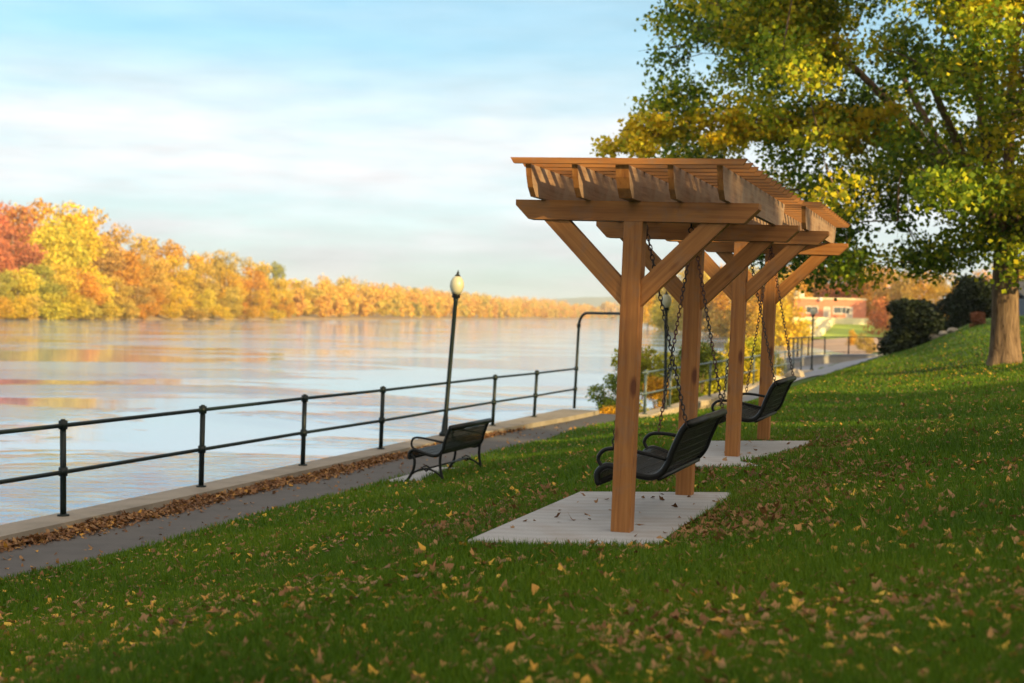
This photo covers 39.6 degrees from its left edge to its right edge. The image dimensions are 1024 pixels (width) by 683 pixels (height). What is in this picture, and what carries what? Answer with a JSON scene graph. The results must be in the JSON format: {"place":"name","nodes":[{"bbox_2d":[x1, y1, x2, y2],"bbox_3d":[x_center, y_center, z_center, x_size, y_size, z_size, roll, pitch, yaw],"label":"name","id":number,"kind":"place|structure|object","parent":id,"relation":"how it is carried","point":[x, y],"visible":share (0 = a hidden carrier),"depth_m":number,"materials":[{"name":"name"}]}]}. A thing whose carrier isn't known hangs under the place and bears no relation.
{"place":"outdoors","nodes":[
{"label":"outdoors","id":0,"kind":"place"},
{"bbox_2d":[0,311,608,319],"bbox_3d":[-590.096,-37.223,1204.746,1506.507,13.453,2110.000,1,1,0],"label":"bank","id":1,"kind":"structure","parent":0,"point":[353,317],"depth_m":649.57,"materials":[{"name":"soil"}]},
{"bbox_2d":[0,295,15,319],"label":"autumn shrub","id":2,"kind":"object","parent":1,"relation":"on","point":[3,305],"visible":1,"depth_m":335.71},
{"bbox_2d":[0,270,18,302],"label":"autumn tree","id":3,"kind":"object","parent":1,"relation":"on","point":[6,278],"visible":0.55,"depth_m":347.93,"materials":[{"name":"yellow plant"}]},
{"bbox_2d":[0,236,23,293],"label":"autumn tree","id":4,"kind":"object","parent":1,"relation":"on","point":[5,257],"visible":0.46,"depth_m":366.08,"materials":[{"name":"red plant"}]},
{"bbox_2d":[1,295,34,319],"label":"autumn shrub","id":5,"kind":"object","parent":1,"relation":"on","point":[19,307],"visible":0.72,"depth_m":343.98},
{"bbox_2d":[0,200,39,268],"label":"autumn tree","id":6,"kind":"object","parent":1,"relation":"on","point":[12,216],"visible":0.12,"depth_m":407.71,"materials":[{"name":"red plant"}]},
{"bbox_2d":[0,224,47,295],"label":"autumn tree","id":7,"kind":"object","parent":1,"relation":"on","point":[22,255],"visible":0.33,"depth_m":378.26,"materials":[{"name":"red plant"}]},
{"bbox_2d":[1,267,46,312],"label":"autumn tree","id":8,"kind":"object","parent":1,"relation":"on","point":[25,285],"visible":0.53,"depth_m":356.79,"materials":[{"name":"yellow plant"}]},
{"bbox_2d":[20,294,46,319],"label":"autumn shrub","id":9,"kind":"object","parent":1,"relation":"on","point":[34,308],"visible":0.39,"depth_m":350.42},
{"bbox_2d":[1,197,71,243],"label":"autumn tree","id":10,"kind":"object","parent":1,"relation":"on","point":[45,209],"visible":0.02,"depth_m":423.50,"materials":[{"name":"orange plant"}]},
{"bbox_2d":[7,226,73,280],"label":"autumn tree","id":11,"kind":"object","parent":1,"relation":"on","point":[51,260],"visible":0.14,"depth_m":390.79,"materials":[{"name":"yellow plant"}]},
{"bbox_2d":[21,262,69,316],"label":"autumn tree","id":12,"kind":"object","parent":1,"relation":"on","point":[40,269],"visible":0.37,"depth_m":367.17,"materials":[{"name":"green plant"}]},
{"bbox_2d":[30,293,70,319],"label":"autumn shrub","id":13,"kind":"object","parent":1,"relation":"on","point":[56,311],"visible":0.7,"depth_m":362.15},
{"bbox_2d":[30,215,94,280],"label":"autumn tree","id":14,"kind":"object","parent":1,"relation":"on","point":[61,241],"visible":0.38,"depth_m":400.20,"materials":[{"name":"yellow plant"}]},
{"bbox_2d":[41,263,87,314],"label":"autumn tree","id":15,"kind":"object","parent":1,"relation":"on","point":[72,286],"visible":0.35,"depth_m":376.77,"materials":[{"name":"yellow plant"}]},
{"bbox_2d":[35,201,98,254],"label":"autumn tree","id":16,"kind":"object","parent":1,"relation":"on","point":[69,217],"visible":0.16,"depth_m":440.24,"materials":[{"name":"yellow plant"}]},
{"bbox_2d":[44,293,91,319],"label":"autumn shrub","id":17,"kind":"object","parent":1,"relation":"on","point":[73,312],"visible":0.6,"depth_m":370.51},
{"bbox_2d":[46,228,107,286],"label":"autumn tree","id":18,"kind":"object","parent":1,"relation":"on","point":[92,244],"visible":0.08,"depth_m":414.70,"materials":[{"name":"yellow plant"}]},
{"bbox_2d":[67,268,110,308],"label":"autumn tree","id":19,"kind":"object","parent":1,"relation":"on","point":[88,288],"visible":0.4,"depth_m":389.14,"materials":[{"name":"orange plant"}]},
{"bbox_2d":[76,297,102,319],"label":"autumn shrub","id":20,"kind":"object","parent":1,"relation":"on","point":[95,310],"visible":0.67,"depth_m":381.87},
{"bbox_2d":[70,207,126,272],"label":"autumn tree","id":21,"kind":"object","parent":1,"relation":"on","point":[89,213],"visible":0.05,"depth_m":459.59,"materials":[{"name":"orange plant"}]},
{"bbox_2d":[84,272,117,311],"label":"autumn tree","id":22,"kind":"object","parent":1,"relation":"on","point":[104,279],"visible":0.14,"depth_m":401.10,"materials":[{"name":"yellow plant"}]},
{"bbox_2d":[79,234,127,300],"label":"autumn tree","id":23,"kind":"object","parent":1,"relation":"on","point":[103,263],"visible":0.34,"depth_m":431.58,"materials":[{"name":"orange plant"}]},
{"bbox_2d":[93,296,124,319],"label":"autumn shrub","id":24,"kind":"object","parent":1,"relation":"on","point":[113,308],"visible":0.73,"depth_m":392.50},
{"bbox_2d":[97,223,135,278],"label":"autumn tree","id":25,"kind":"object","parent":1,"relation":"on","point":[116,230],"visible":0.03,"depth_m":480.54,"materials":[{"name":"orange plant"}]},
{"bbox_2d":[105,276,135,315],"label":"autumn tree","id":26,"kind":"object","parent":1,"relation":"on","point":[123,291],"visible":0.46,"depth_m":413.35,"materials":[{"name":"orange plant"}]},
{"bbox_2d":[114,299,140,319],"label":"autumn shrub","id":27,"kind":"object","parent":1,"relation":"on","point":[130,312],"visible":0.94,"depth_m":407.06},
{"bbox_2d":[105,246,152,299],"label":"autumn tree","id":28,"kind":"object","parent":1,"relation":"on","point":[131,260],"visible":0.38,"depth_m":446.24,"materials":[{"name":"orange plant"}]},
{"bbox_2d":[126,284,155,315],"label":"autumn tree","id":29,"kind":"object","parent":1,"relation":"on","point":[139,297],"visible":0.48,"depth_m":428.25,"materials":[{"name":"orange plant"}]},
{"bbox_2d":[127,233,165,276],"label":"autumn tree","id":30,"kind":"object","parent":1,"relation":"on","point":[143,243],"visible":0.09,"depth_m":500.87,"materials":[{"name":"orange plant"}]},
{"bbox_2d":[137,301,161,318],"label":"autumn shrub","id":31,"kind":"object","parent":1,"relation":"on","point":[152,309],"visible":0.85,"depth_m":422.02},
{"bbox_2d":[134,253,175,304],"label":"autumn tree","id":32,"kind":"object","parent":1,"relation":"on","point":[157,271],"visible":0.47,"depth_m":468.00,"materials":[{"name":"orange plant"}]},
{"bbox_2d":[145,284,170,316],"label":"autumn tree","id":33,"kind":"object","parent":1,"relation":"on","point":[156,293],"visible":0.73,"depth_m":442.74,"materials":[{"name":"orange plant"}]},
{"bbox_2d":[143,239,186,291],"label":"autumn tree","id":34,"kind":"object","parent":1,"relation":"on","point":[175,248],"visible":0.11,"depth_m":523.55,"materials":[{"name":"orange plant"}]},
{"bbox_2d":[158,302,184,319],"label":"autumn shrub","id":35,"kind":"object","parent":1,"relation":"on","point":[173,310],"visible":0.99,"depth_m":439.81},
{"bbox_2d":[151,255,199,308],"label":"autumn tree","id":36,"kind":"object","parent":1,"relation":"on","point":[175,278],"visible":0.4,"depth_m":488.87,"materials":[{"name":"orange plant"}]},
{"bbox_2d":[165,288,195,316],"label":"autumn tree","id":37,"kind":"object","parent":1,"relation":"on","point":[176,297],"visible":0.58,"depth_m":461.52,"materials":[{"name":"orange plant"}]},
{"bbox_2d":[182,305,210,319],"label":"autumn shrub","id":38,"kind":"object","parent":1,"relation":"on","point":[195,314],"visible":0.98,"depth_m":460.30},
{"bbox_2d":[185,251,217,309],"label":"autumn tree","id":39,"kind":"object","parent":1,"relation":"on","point":[197,258],"visible":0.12,"depth_m":554.07,"materials":[{"name":"orange plant"}]},
{"bbox_2d":[180,262,223,308],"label":"autumn tree","id":40,"kind":"object","parent":1,"relation":"on","point":[200,285],"visible":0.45,"depth_m":511.17,"materials":[{"name":"orange plant"}]},
{"bbox_2d":[193,288,218,317],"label":"autumn tree","id":41,"kind":"object","parent":1,"relation":"on","point":[206,298],"visible":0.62,"depth_m":482.94,"materials":[{"name":"yellow plant"}]},
{"bbox_2d":[204,249,244,293],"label":"autumn tree","id":42,"kind":"object","parent":1,"relation":"on","point":[219,263],"visible":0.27,"depth_m":583.94,"materials":[{"name":"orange plant"}]},
{"bbox_2d":[217,286,244,317],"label":"autumn tree","id":43,"kind":"object","parent":1,"relation":"on","point":[232,301],"visible":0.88,"depth_m":507.61,"materials":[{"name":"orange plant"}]},
{"bbox_2d":[215,267,249,312],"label":"autumn tree","id":44,"kind":"object","parent":1,"relation":"on","point":[233,282],"visible":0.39,"depth_m":538.70,"materials":[{"name":"orange plant"}]},
{"bbox_2d":[235,267,273,313],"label":"autumn tree","id":45,"kind":"object","parent":1,"relation":"on","point":[255,279],"visible":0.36,"depth_m":567.03,"materials":[{"name":"orange plant"}]},
{"bbox_2d":[237,256,274,303],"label":"autumn tree","id":46,"kind":"object","parent":1,"relation":"on","point":[258,267],"visible":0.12,"depth_m":616.25,"materials":[{"name":"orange plant"}]},
{"bbox_2d":[247,289,270,317],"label":"autumn tree","id":47,"kind":"object","parent":1,"relation":"on","point":[259,299],"visible":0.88,"depth_m":534.46,"materials":[{"name":"orange plant"}]},
{"bbox_2d":[262,261,286,311],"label":"autumn tree","id":48,"kind":"object","parent":1,"relation":"on","point":[276,274],"visible":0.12,"depth_m":644.78,"materials":[{"name":"green plant"}]},
{"bbox_2d":[266,277,294,311],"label":"autumn tree","id":49,"kind":"object","parent":1,"relation":"on","point":[278,285],"visible":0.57,"depth_m":597.88,"materials":[{"name":"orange plant"}]},
{"bbox_2d":[276,297,295,317],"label":"autumn tree","id":50,"kind":"object","parent":1,"relation":"on","point":[288,308],"visible":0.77,"depth_m":566.38,"materials":[{"name":"orange plant"}]},
{"bbox_2d":[292,279,313,315],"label":"autumn tree","id":51,"kind":"object","parent":1,"relation":"on","point":[307,293],"visible":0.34,"depth_m":630.54,"materials":[{"name":"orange plant"}]},
{"bbox_2d":[277,273,610,318],"bbox_3d":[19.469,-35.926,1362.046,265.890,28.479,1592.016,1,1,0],"label":"wood","id":52,"kind":"object","parent":1,"relation":"on","point":[342,299],"visible":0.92,"depth_m":818.89,"materials":[{"name":"orange plant"}]},
{"bbox_2d":[581,301,673,318],"bbox_3d":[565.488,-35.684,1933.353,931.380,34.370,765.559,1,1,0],"label":"wood","id":53,"kind":"object","parent":1,"relation":"on","point":[605,306],"visible":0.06,"depth_m":2138.12,"materials":[{"name":"orange plant"}]},
{"bbox_2d":[643,296,658,328],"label":"autumn tree","id":54,"kind":"object","parent":1,"relation":"on","point":[647,306],"visible":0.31,"depth_m":467.85,"materials":[{"name":"orange plant"}]},
{"bbox_2d":[0,414,614,577],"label":"path","id":55,"kind":"structure","parent":0,"point":[78,547],"depth_m":17.88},
{"bbox_2d":[0,319,845,524],"bbox_3d":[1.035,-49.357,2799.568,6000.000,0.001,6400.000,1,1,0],"label":"water","id":56,"kind":"structure","parent":0,"point":[53,371],"depth_m":71.50,"materials":[{"name":"blue liquid"}]},
{"bbox_2d":[648,301,682,331],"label":"autumn shrub","id":57,"kind":"object","parent":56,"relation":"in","point":[660,323],"visible":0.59,"depth_m":383.13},
{"bbox_2d":[372,297,649,318],"bbox_3d":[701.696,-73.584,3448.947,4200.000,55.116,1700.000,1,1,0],"label":"hills","id":58,"kind":"structure","parent":0,"point":[595,301],"depth_m":3098.58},
{"bbox_2d":[0,0,1023,301],"label":"sky","id":59,"kind":"structure","parent":0,"point":[372,141],"materials":[{"name":"blue"}]},
{"bbox_2d":[0,315,1023,682],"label":"lawn","id":60,"kind":"structure","parent":0,"point":[794,383],"depth_m":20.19,"materials":[{"name":"plant"}]},
{"bbox_2d":[0,425,529,552],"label":"leaf drift","id":61,"kind":"object","parent":60,"relation":"on","point":[179,506],"visible":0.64,"depth_m":18.11,"materials":[{"name":"plant"}]},
{"bbox_2d":[0,409,598,539],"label":"river wall","id":62,"kind":"structure","parent":60,"relation":"on","point":[33,526],"depth_m":19.89,"materials":[{"name":"concrete"}]},
{"bbox_2d":[0,368,576,516],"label":"pipe fence","id":63,"kind":"object","parent":62,"relation":"on","point":[64,471],"visible":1,"depth_m":19.80,"materials":[{"name":"metal"}]},
{"bbox_2d":[439,270,463,435],"bbox_3d":[-1.205,0.230,28.143,0.284,3.300,0.280,6,2,18],"label":"street lamp","id":64,"kind":"object","parent":62,"relation":"on","point":[456,285],"visible":0.98,"depth_m":28.10,"materials":[{"name":"metal"}]},
{"bbox_2d":[387,467,453,481],"bbox_3d":[-1.072,2.120,21.881,0.950,0.140,2.100,2,1,18],"label":"bench pad","id":65,"kind":"object","parent":60,"relation":"on","point":[417,475],"visible":0.24,"depth_m":21.70,"materials":[{"name":"concrete"}]},
{"bbox_2d":[405,418,491,479],"bbox_3d":[-0.948,1.633,21.624,0.738,0.868,1.790,2,1,18],"label":"park bench","id":66,"kind":"object","parent":65,"relation":"on","point":[455,443],"visible":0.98,"depth_m":21.26,"materials":[{"name":"metal"}]},
{"bbox_2d":[0,320,1023,682],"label":"fallen leaves","id":67,"kind":"object","parent":60,"relation":"on","point":[676,612],"visible":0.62,"depth_m":8.49,"materials":[{"name":"brown plant"}]},
{"bbox_2d":[573,312,619,407],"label":"pipe arch","id":68,"kind":"structure","parent":60,"relation":"on","point":[577,343],"depth_m":37.34,"materials":[{"name":"green paint"}]},
{"bbox_2d":[468,491,728,545],"bbox_3d":[0.821,1.410,11.139,1.822,0.140,3.266,1,1,8],"label":"concrete pad","id":69,"kind":"object","parent":60,"relation":"on","point":[656,517],"visible":0.48,"depth_m":10.74,"materials":[{"name":"concrete"}]},
{"bbox_2d":[510,439,789,538],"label":"pad leaves","id":70,"kind":"object","parent":69,"relation":"on","point":[660,497],"visible":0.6,"depth_m":11.79,"materials":[{"name":"brown plant"}]},
{"bbox_2d":[511,157,804,532],"bbox_3d":[1.200,0.043,11.262,1.760,2.618,3.330,3,2,18],"label":"pergola","id":71,"kind":"object","parent":69,"relation":"on","point":[697,206],"visible":0.99,"depth_m":10.14,"materials":[{"name":"brown wood"}]},
{"bbox_2d":[594,225,726,485],"bbox_3d":[1.217,0.073,11.216,0.729,2.022,1.952,2,1,18],"label":"bench swing","id":72,"kind":"object","parent":71,"relation":"hanging from","point":[691,442],"visible":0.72,"depth_m":11.04,"materials":[{"name":"metal"}]},
{"bbox_2d":[585,371,616,411],"bbox_3d":[2.979,2.077,42.319,1.379,2.432,1.776,1,1,-24],"label":"riverside shrub","id":73,"kind":"object","parent":60,"relation":"on","point":[605,400],"visible":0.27,"depth_m":42.24,"materials":[{"name":"green plant"}]},
{"bbox_2d":[610,345,662,412],"bbox_3d":[3.756,1.530,43.900,1.536,2.978,1.910,2,1,41],"label":"riverside shrub","id":74,"kind":"object","parent":60,"relation":"on","point":[647,363],"visible":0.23,"depth_m":43.80,"materials":[{"name":"green plant"}]},
{"bbox_2d":[675,339,724,396],"bbox_3d":[6.193,1.217,48.595,2.054,2.621,1.653,2,1,20],"label":"riverside shrub","id":75,"kind":"object","parent":60,"relation":"on","point":[706,356],"visible":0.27,"depth_m":48.30,"materials":[{"name":"green plant"}]},
{"bbox_2d":[677,350,728,395],"bbox_3d":[7.167,1.306,51.306,2.304,2.464,1.701,1,1,-11],"label":"riverside shrub","id":76,"kind":"object","parent":60,"relation":"on","point":[714,384],"visible":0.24,"depth_m":51.00,"materials":[{"name":"yellow plant"}]},
{"bbox_2d":[639,370,812,417],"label":"stone wall","id":77,"kind":"structure","parent":60,"relation":"on","point":[706,401],"depth_m":42.93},
{"bbox_2d":[661,290,671,408],"bbox_3d":[4.101,0.271,37.943,0.284,3.300,0.280,1,1,0],"label":"street lamp","id":78,"kind":"object","parent":77,"relation":"on","point":[667,301],"visible":0.77,"depth_m":37.90,"materials":[{"name":"black"}]},
{"bbox_2d":[641,348,802,413],"bbox_3d":[8.543,1.073,51.786,0.123,1.125,34.345,2,1,18],"label":"pipe fence","id":79,"kind":"object","parent":77,"relation":"on","point":[645,392],"visible":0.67,"depth_m":44.59,"materials":[{"name":"metal"}]},
{"bbox_2d":[711,341,759,384],"bbox_3d":[8.421,1.281,54.711,2.468,2.816,1.916,1,1,-4],"label":"riverside shrub","id":80,"kind":"object","parent":60,"relation":"on","point":[725,354],"visible":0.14,"depth_m":54.45,"materials":[{"name":"yellow plant"}]},
{"bbox_2d":[675,441,808,467],"bbox_3d":[2.681,1.256,15.383,1.540,0.140,3.735,2,1,16],"label":"concrete pad","id":81,"kind":"object","parent":60,"relation":"on","point":[714,454],"visible":0.14,"depth_m":15.44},
{"bbox_2d":[666,202,849,456],"bbox_3d":[2.703,-0.124,15.872,1.760,2.618,3.330,3,2,18],"label":"pergola","id":82,"kind":"object","parent":81,"relation":"on","point":[818,223],"visible":0.45,"depth_m":14.78,"materials":[{"name":"brown wood"}]},
{"bbox_2d":[711,247,796,423],"bbox_3d":[2.720,-0.093,15.825,0.729,2.022,1.952,2,1,18],"label":"bench swing","id":83,"kind":"object","parent":82,"relation":"hanging from","point":[774,398],"visible":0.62,"depth_m":15.78,"materials":[{"name":"metal"}]},
{"bbox_2d":[724,334,761,383],"bbox_3d":[9.573,1.070,58.267,2.343,2.740,1.885,0,1,-37],"label":"riverside shrub","id":84,"kind":"object","parent":60,"relation":"on","point":[757,348],"visible":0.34,"depth_m":58.03,"materials":[{"name":"yellow plant"}]},
{"bbox_2d":[590,0,1023,365],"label":"maple tree","id":85,"kind":"object","parent":60,"relation":"on","point":[787,44],"visible":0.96,"depth_m":32.70,"materials":[{"name":"green plant"}]},
{"bbox_2d":[785,354,886,373],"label":"overlook wall","id":86,"kind":"structure","parent":60,"relation":"on","point":[825,358],"depth_m":85.97,"materials":[{"name":"concrete"}]},
{"bbox_2d":[788,336,882,357],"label":"overlook fence","id":87,"kind":"object","parent":86,"relation":"on","point":[824,352],"visible":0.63,"depth_m":83.56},
{"bbox_2d":[872,297,947,355],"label":"evergreen shrub","id":88,"kind":"object","parent":60,"relation":"on","point":[914,323],"visible":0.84,"depth_m":65.22,"materials":[{"name":"green plant"}]},
{"bbox_2d":[941,273,991,330],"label":"evergreen shrub","id":89,"kind":"object","parent":60,"relation":"on","point":[966,298],"visible":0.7,"depth_m":69.18,"materials":[{"name":"green plant"}]},
{"bbox_2d":[641,374,672,409],"bbox_3d":[4.287,1.670,41.391,1.120,1.430,0.901,1,1,-1],"label":"riverside shrub","id":90,"kind":"object","parent":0,"point":[657,384],"visible":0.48,"depth_m":41.26,"materials":[{"name":"orange plant"}]},
{"bbox_2d":[641,352,680,406],"bbox_3d":[5.029,1.594,46.072,1.676,2.688,2.159,2,1,41],"label":"riverside shrub","id":91,"kind":"object","parent":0,"point":[674,396],"visible":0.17,"depth_m":45.74,"materials":[{"name":"green plant"}]},
{"bbox_2d":[742,356,877,401],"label":"path","id":92,"kind":"structure","parent":0,"point":[829,369],"depth_m":65.99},
{"bbox_2d":[781,338,880,353],"bbox_3d":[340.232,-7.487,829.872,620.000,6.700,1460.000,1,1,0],"label":"bank","id":93,"kind":"structure","parent":0,"point":[838,345],"depth_m":204.23,"materials":[{"name":"concrete"}]},
{"bbox_2d":[701,297,730,334],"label":"autumn shrub","id":94,"kind":"object","parent":93,"relation":"on","point":[709,305],"visible":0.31,"depth_m":328.36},
{"bbox_2d":[704,307,746,336],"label":"autumn shrub","id":95,"kind":"object","parent":93,"relation":"on","point":[719,327],"visible":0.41,"depth_m":303.69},
{"bbox_2d":[723,295,762,337],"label":"autumn shrub","id":96,"kind":"object","parent":93,"relation":"on","point":[752,305],"visible":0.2,"depth_m":284.42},
{"bbox_2d":[745,302,782,338],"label":"autumn shrub","id":97,"kind":"object","parent":93,"relation":"on","point":[753,325],"visible":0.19,"depth_m":260.08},
{"bbox_2d":[750,270,802,318],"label":"autumn tree","id":98,"kind":"object","parent":93,"relation":"on","point":[789,294],"visible":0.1,"depth_m":287.85,"materials":[{"name":"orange plant"}]},
{"bbox_2d":[754,298,817,345],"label":"golden bush","id":99,"kind":"object","parent":93,"relation":"on","point":[793,327],"visible":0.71,"depth_m":211.46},
{"bbox_2d":[787,291,876,338],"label":"brick building","id":100,"kind":"structure","parent":93,"relation":"on","point":[830,313],"depth_m":289.87,"materials":[{"name":"red brick"}]},
{"bbox_2d":[816,273,863,298],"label":"autumn tree","id":101,"kind":"object","parent":93,"relation":"on","point":[832,294],"visible":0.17,"depth_m":332.60,"materials":[{"name":"plant"}]},
{"bbox_2d":[853,333,877,353],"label":"dry shrub","id":102,"kind":"object","parent":93,"relation":"on","point":[868,343],"visible":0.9,"depth_m":149.86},
{"bbox_2d":[851,264,894,317],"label":"autumn tree","id":103,"kind":"object","parent":93,"relation":"on","point":[868,308],"visible":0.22,"depth_m":329.53,"materials":[{"name":"orange plant"}]},
{"bbox_2d":[861,296,892,334],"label":"autumn shrub","id":104,"kind":"object","parent":93,"relation":"on","point":[880,316],"visible":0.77,"depth_m":260.22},
{"bbox_2d":[867,269,902,323],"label":"autumn tree","id":105,"kind":"object","parent":93,"relation":"on","point":[881,293],"visible":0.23,"depth_m":318.74,"materials":[{"name":"orange plant"}]},
{"bbox_2d":[887,269,923,299],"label":"autumn tree","id":106,"kind":"object","parent":93,"relation":"on","point":[901,289],"visible":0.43,"depth_m":308.69,"materials":[{"name":"orange plant"}]},
{"bbox_2d":[802,324,891,338],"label":"lawn","id":107,"kind":"structure","parent":0,"point":[839,329],"depth_m":266.85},
{"bbox_2d":[909,270,942,302],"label":"autumn tree","id":108,"kind":"object","parent":107,"relation":"on","point":[925,289],"visible":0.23,"depth_m":279.23,"materials":[{"name":"orange plant"}]},
{"bbox_2d":[925,271,956,304],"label":"autumn tree","id":109,"kind":"object","parent":107,"relation":"on","point":[940,288],"visible":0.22,"depth_m":269.61,"materials":[{"name":"orange plant"}]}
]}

